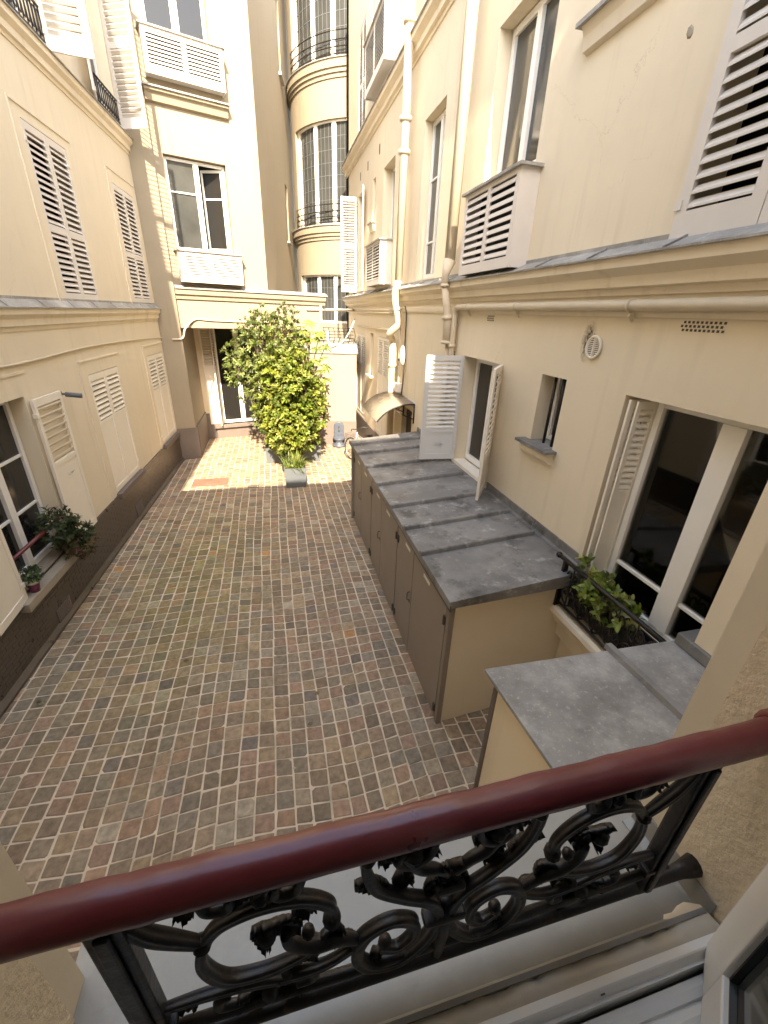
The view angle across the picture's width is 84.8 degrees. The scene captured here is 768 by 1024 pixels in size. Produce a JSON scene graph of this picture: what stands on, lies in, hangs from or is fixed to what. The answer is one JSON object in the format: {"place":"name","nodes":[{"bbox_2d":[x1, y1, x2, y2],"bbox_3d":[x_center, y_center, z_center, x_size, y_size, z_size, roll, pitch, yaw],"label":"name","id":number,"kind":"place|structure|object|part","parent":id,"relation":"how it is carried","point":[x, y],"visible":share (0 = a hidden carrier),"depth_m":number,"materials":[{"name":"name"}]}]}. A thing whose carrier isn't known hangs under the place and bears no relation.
{"place":"outdoors","nodes":[
{"label":"outdoors","id":0,"kind":"place"},
{"bbox_2d":[0,434,488,962],"bbox_3d":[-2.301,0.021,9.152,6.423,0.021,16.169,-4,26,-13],"label":"paving","id":1,"kind":"structure","parent":0,"point":[256,560],"depth_m":4.77,"materials":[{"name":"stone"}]},
{"bbox_2d":[0,0,184,718],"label":"apartment building","id":2,"kind":"structure","parent":1,"relation":"on","point":[104,456],"depth_m":6.32,"materials":[{"name":"paint"}]},
{"bbox_2d":[0,401,53,576],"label":"window","id":3,"kind":"structure","parent":2,"relation":"in","point":[20,498],"depth_m":5.29,"materials":[{"name":"clear glass"}]},
{"bbox_2d":[18,564,43,592],"bbox_3d":[-4.245,0.796,5.057,0.316,0.349,0.294,-4,26,-13],"label":"potted plant","id":4,"kind":"object","parent":2,"relation":"on","point":[32,584],"visible":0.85,"depth_m":5.01,"materials":[{"name":"green plant"}]},
{"bbox_2d":[32,504,99,560],"bbox_3d":[-4.339,0.270,5.753,0.620,0.902,0.751,-4,26,-13],"label":"potted plant","id":5,"kind":"object","parent":2,"relation":"on","point":[68,537],"visible":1,"depth_m":5.70,"materials":[{"name":"green plant"}]},
{"bbox_2d":[61,392,82,397],"bbox_3d":[-4.493,-1.681,6.009,0.295,0.113,0.090,-11,28,-25],"label":"security camera","id":6,"kind":"object","parent":2,"relation":"attached to","point":[75,395],"visible":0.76,"depth_m":6.01,"materials":[{"name":"grey metal"}]},
{"bbox_2d":[0,337,161,367],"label":"cable","id":7,"kind":"object","parent":2,"relation":"attached to","point":[32,360],"visible":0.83,"depth_m":6.17,"materials":[{"name":"paint"}]},
{"bbox_2d":[78,0,104,105],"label":"window","id":8,"kind":"structure","parent":2,"relation":"in","point":[93,62],"depth_m":8.20,"materials":[{"name":"white glass"}]},
{"bbox_2d":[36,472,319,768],"bbox_3d":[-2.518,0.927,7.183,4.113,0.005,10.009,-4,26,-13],"label":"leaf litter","id":9,"kind":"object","parent":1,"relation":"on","point":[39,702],"visible":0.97,"depth_m":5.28,"materials":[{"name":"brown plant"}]},
{"bbox_2d":[191,478,228,486],"bbox_3d":[-4.369,-0.756,10.602,0.832,0.021,0.512,-4,26,-13],"label":"manhole cover","id":10,"kind":"object","parent":1,"relation":"on","point":[210,482],"visible":1,"depth_m":10.59,"materials":[{"name":"metal"}]},
{"bbox_2d":[102,0,326,459],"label":"apartment building","id":11,"kind":"structure","parent":1,"relation":"on","point":[210,159],"depth_m":10.44,"materials":[{"name":"paint"}]},
{"bbox_2d":[140,0,206,40],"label":"window","id":12,"kind":"structure","parent":11,"relation":"in","point":[187,17],"depth_m":8.87,"materials":[{"name":"white glass"}]},
{"bbox_2d":[163,156,231,253],"bbox_3d":[-4.509,-7.419,10.294,1.336,1.840,0.072,-12,29,-28],"label":"window","id":13,"kind":"structure","parent":11,"relation":"in","point":[182,176],"depth_m":10.15,"materials":[{"name":"white glass"}]},
{"bbox_2d":[172,318,259,339],"bbox_3d":[-4.278,-4.955,11.418,2.805,0.536,0.129,-14,30,-30],"label":"cable","id":14,"kind":"object","parent":11,"relation":"attached to","point":[187,325],"visible":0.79,"depth_m":11.00,"materials":[{"name":"paint"}]},
{"bbox_2d":[212,328,259,422],"bbox_3d":[-4.804,-4.511,13.938,1.352,3.008,0.076,-12,29,-27],"label":"glass door","id":15,"kind":"structure","parent":11,"relation":"in","point":[234,410],"depth_m":13.92,"materials":[{"name":"clear glass"}]},
{"bbox_2d":[219,298,313,462],"bbox_3d":[-3.016,-3.380,11.271,2.435,4.275,1.579,-4,26,-13],"label":"potted shrub","id":16,"kind":"object","parent":1,"relation":"on","point":[271,456],"visible":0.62,"depth_m":10.68,"materials":[{"name":"green plant"}]},
{"bbox_2d":[252,342,327,470],"bbox_3d":[-2.424,-2.713,11.058,1.635,3.293,1.744,19,30,31],"label":"potted shrub","id":17,"kind":"object","parent":1,"relation":"on","point":[293,430],"visible":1,"depth_m":10.70,"materials":[{"name":"green plant"}]},
{"bbox_2d":[277,450,316,487],"bbox_3d":[-2.159,-1.110,10.484,1.078,0.903,0.926,-4,26,-13],"label":"potted plant","id":18,"kind":"object","parent":1,"relation":"on","point":[295,469],"visible":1,"depth_m":10.39,"materials":[{"name":"green plant"}]},
{"bbox_2d":[284,319,331,461],"bbox_3d":[-2.018,-3.251,11.645,1.242,3.795,0.831,5,25,7],"label":"potted shrub","id":19,"kind":"object","parent":1,"relation":"on","point":[313,455],"visible":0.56,"depth_m":11.14,"materials":[{"name":"green plant"}]},
{"bbox_2d":[285,0,346,337],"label":"stair tower","id":20,"kind":"structure","parent":1,"relation":"on","point":[316,89],"depth_m":14.64,"materials":[{"name":"paint"}]},
{"bbox_2d":[293,0,346,69],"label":"window","id":21,"kind":"structure","parent":20,"relation":"in","point":[311,18],"depth_m":13.32,"materials":[{"name":"white glass"}]},
{"bbox_2d":[298,118,346,226],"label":"window","id":22,"kind":"structure","parent":20,"relation":"in","point":[322,146],"depth_m":14.89,"materials":[{"name":"white glass"}]},
{"bbox_2d":[304,275,346,323],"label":"window","id":23,"kind":"structure","parent":20,"relation":"in","point":[330,285],"depth_m":16.47,"materials":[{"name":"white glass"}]},
{"bbox_2d":[296,327,357,444],"bbox_3d":[-2.045,-4.640,14.881,1.944,3.563,3.720,-1,25,-7],"label":"annex","id":24,"kind":"object","parent":1,"relation":"on","point":[340,387],"visible":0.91,"depth_m":13.32,"materials":[{"name":"paint"}]},
{"bbox_2d":[327,319,355,345],"bbox_3d":[-1.298,-5.731,13.363,0.172,0.759,2.065,11,27,18],"label":"cable","id":25,"kind":"object","parent":24,"relation":"attached to","point":[343,340],"visible":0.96,"depth_m":13.23,"materials":[{"name":"paint"}]},
{"bbox_2d":[332,421,344,447],"bbox_3d":[-1.469,-2.539,13.728,0.448,0.780,0.448,-4,26,-13],"label":"wall fountain","id":26,"kind":"object","parent":1,"relation":"on","point":[338,437],"depth_m":13.72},
{"bbox_2d":[345,427,372,458],"bbox_3d":[-0.577,-1.870,12.087,1.658,1.025,0.595,17,29,28],"label":"bicycle","id":27,"kind":"object","parent":1,"relation":"on","point":[349,437],"visible":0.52,"depth_m":12.23,"materials":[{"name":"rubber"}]},
{"bbox_2d":[0,541,767,1023],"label":"apartment building","id":28,"kind":"structure","parent":1,"relation":"on","point":[688,951],"depth_m":0.76,"materials":[{"name":"paint"}]},
{"bbox_2d":[0,708,767,1023],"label":"window guard","id":29,"kind":"object","parent":28,"relation":"attached to","point":[112,926],"visible":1,"depth_m":0.61,"materials":[{"name":"red paint"}]},
{"bbox_2d":[349,427,585,723],"bbox_3d":[0.609,0.255,6.697,1.491,1.876,5.599,-4,26,-13],"label":"utility cabinet","id":30,"kind":"object","parent":1,"relation":"on","point":[470,584],"visible":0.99,"depth_m":4.67,"materials":[{"name":"beige paint"}]},
{"bbox_3d":[-0.526,-0.384,8.329,0.076,1.448,0.725,-4,26,-13],"label":"door","id":31,"kind":"part","parent":30,"relation":"part of","materials":[{"name":"beige paint"}]},
{"bbox_3d":[-0.325,-0.045,7.625,0.058,1.448,0.861,-4,26,-13],"label":"door","id":32,"kind":"part","parent":30,"relation":"part of","materials":[{"name":"beige paint"}]},
{"bbox_3d":[-0.140,0.302,6.904,0.076,1.448,0.669,-4,26,-13],"label":"door","id":33,"kind":"part","parent":30,"relation":"part of","materials":[{"name":"beige paint"}]},
{"bbox_3d":[0.057,0.637,6.211,0.058,1.448,0.893,-4,26,-13],"label":"door","id":34,"kind":"part","parent":30,"relation":"part of","materials":[{"name":"beige paint"}]},
{"bbox_3d":[0.245,0.987,5.483,0.076,1.448,0.653,-4,26,-13],"label":"door","id":35,"kind":"part","parent":30,"relation":"part of","materials":[{"name":"beige paint"}]},
{"bbox_3d":[0.456,1.346,4.740,0.059,1.448,1.021,-4,26,-13],"label":"door","id":36,"kind":"part","parent":30,"relation":"part of","materials":[{"name":"beige paint"}]},
{"bbox_2d":[341,0,767,657],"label":"apartment building","id":37,"kind":"structure","parent":1,"relation":"on","point":[617,150],"depth_m":3.95,"materials":[{"name":"paint"}]},
{"bbox_2d":[306,308,354,310],"bbox_3d":[-1.554,-6.382,13.260,0.251,0.104,2.627,15,28,25],"label":"pipe","id":38,"kind":"object","parent":37,"relation":"attached to","point":[320,309],"visible":0.87,"depth_m":12.82,"materials":[{"name":"metal"}]},
{"bbox_2d":[347,309,392,329],"bbox_3d":[-0.576,-5.891,12.787,0.040,0.512,6.480,-4,26,-13],"label":"cable","id":39,"kind":"object","parent":37,"relation":"attached to","point":[371,312],"visible":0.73,"depth_m":11.90,"materials":[{"name":"paint"}]},
{"bbox_2d":[362,391,414,423],"bbox_3d":[0.066,-2.415,9.584,0.853,0.444,1.595,-4,26,-13],"label":"awning","id":40,"kind":"object","parent":37,"relation":"attached to","point":[377,407],"depth_m":9.36,"materials":[{"name":"beige metal"}]},
{"bbox_2d":[390,168,394,237],"bbox_3d":[0.324,-7.180,9.806,0.076,1.496,1.008,-4,26,-13],"label":"window","id":41,"kind":"structure","parent":37,"relation":"in","point":[393,176],"depth_m":10.17,"materials":[{"name":"white glass"}]},
{"bbox_2d":[394,315,401,391],"bbox_3d":[0.350,-3.571,9.529,0.128,1.641,0.220,-4,26,-13],"label":"junction box","id":42,"kind":"object","parent":37,"relation":"attached to","point":[397,386],"visible":0.9,"depth_m":9.71,"materials":[{"name":"paint"}]},
{"bbox_2d":[386,0,416,434],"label":"drainpipe","id":43,"kind":"object","parent":37,"relation":"attached to","point":[410,17],"visible":0.98,"depth_m":8.07,"materials":[{"name":"metal"}]},
{"bbox_2d":[398,345,404,365],"bbox_3d":[0.416,-3.444,9.257,0.161,0.432,0.303,-4,26,-13],"label":"wall lamp","id":44,"kind":"object","parent":37,"relation":"attached to","point":[401,359],"visible":1,"depth_m":9.15,"materials":[{"name":"glass"}]},
{"bbox_2d":[401,306,406,394],"bbox_3d":[0.434,-3.531,9.300,0.036,1.858,0.190,-3,26,-11],"label":"cable","id":45,"kind":"object","parent":37,"relation":"attached to","point":[404,346],"visible":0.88,"depth_m":9.13,"materials":[{"name":"beige plastic"}]},
{"bbox_2d":[406,409,411,432],"bbox_3d":[0.611,-1.400,9.950,0.056,2.064,0.728,-4,26,-13],"label":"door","id":46,"kind":"structure","parent":37,"relation":"in","point":[408,421],"depth_m":9.76,"materials":[{"name":"brown wood"}]},
{"bbox_2d":[423,109,445,278],"bbox_3d":[0.960,-5.487,7.403,0.076,2.400,0.992,-4,26,-13],"label":"window","id":47,"kind":"structure","parent":37,"relation":"in","point":[439,125],"depth_m":7.55,"materials":[{"name":"white glass"}]},
{"bbox_2d":[438,0,478,424],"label":"drainpipe","id":48,"kind":"object","parent":37,"relation":"attached to","point":[468,46],"visible":0.85,"depth_m":5.72,"materials":[{"name":"metal"}]},
{"bbox_2d":[465,359,501,467],"bbox_3d":[1.583,-1.416,6.339,0.076,1.624,1.192,-4,26,-13],"label":"window","id":49,"kind":"structure","parent":37,"relation":"in","point":[484,369],"depth_m":6.61,"materials":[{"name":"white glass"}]},
{"bbox_2d":[496,0,559,173],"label":"window","id":50,"kind":"structure","parent":37,"relation":"in","point":[533,38],"depth_m":4.81,"materials":[{"name":"clear glass"}]},
{"bbox_2d":[467,311,633,321],"bbox_3d":[1.621,-2.236,4.755,0.080,0.086,3.144,-4,26,-13],"label":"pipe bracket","id":51,"kind":"object","parent":37,"relation":"attached to","point":[630,315],"visible":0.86,"depth_m":3.40,"materials":[{"name":"metal"}]},
{"bbox_2d":[546,378,563,439],"bbox_3d":[2.017,-1.116,4.649,0.064,0.728,0.432,-4,26,-13],"label":"window","id":52,"kind":"structure","parent":37,"relation":"in","point":[560,381],"depth_m":4.81,"materials":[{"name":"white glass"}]},
{"bbox_2d":[583,327,601,358],"bbox_3d":[1.900,-1.579,3.904,0.027,0.384,0.440,-4,26,-13],"label":"ventilation grille","id":53,"kind":"object","parent":37,"relation":"attached to","point":[592,346],"visible":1,"depth_m":3.85,"materials":[{"name":"beige paint"}]},
{"bbox_2d":[442,296,767,424],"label":"gas pipe","id":54,"kind":"object","parent":37,"relation":"attached to","point":[742,304],"visible":0.98,"depth_m":3.30,"materials":[{"name":"metal"}]},
{"bbox_2d":[553,551,665,650],"bbox_3d":[1.944,0.985,3.675,0.082,0.570,1.616,-4,26,-13],"label":"window guard","id":55,"kind":"object","parent":37,"relation":"attached to","point":[567,562],"visible":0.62,"depth_m":3.74,"materials":[{"name":"black metal"}]},
{"bbox_2d":[567,553,657,648],"bbox_3d":[2.034,0.870,3.650,0.430,0.613,1.259,-4,26,-13],"label":"flower box","id":56,"kind":"object","parent":37,"relation":"attached to","point":[595,604],"visible":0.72,"depth_m":3.73,"materials":[{"name":"black plastic"}]},
{"bbox_2d":[607,403,767,640],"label":"window","id":57,"kind":"structure","parent":37,"relation":"in","point":[672,551],"depth_m":3.38,"materials":[{"name":"clear glass"}]},
{"bbox_2d":[473,629,711,801],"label":"utility cabinet","id":58,"kind":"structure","parent":1,"relation":"on","point":[551,713],"depth_m":2.62,"materials":[{"name":"paint"}]}
]}

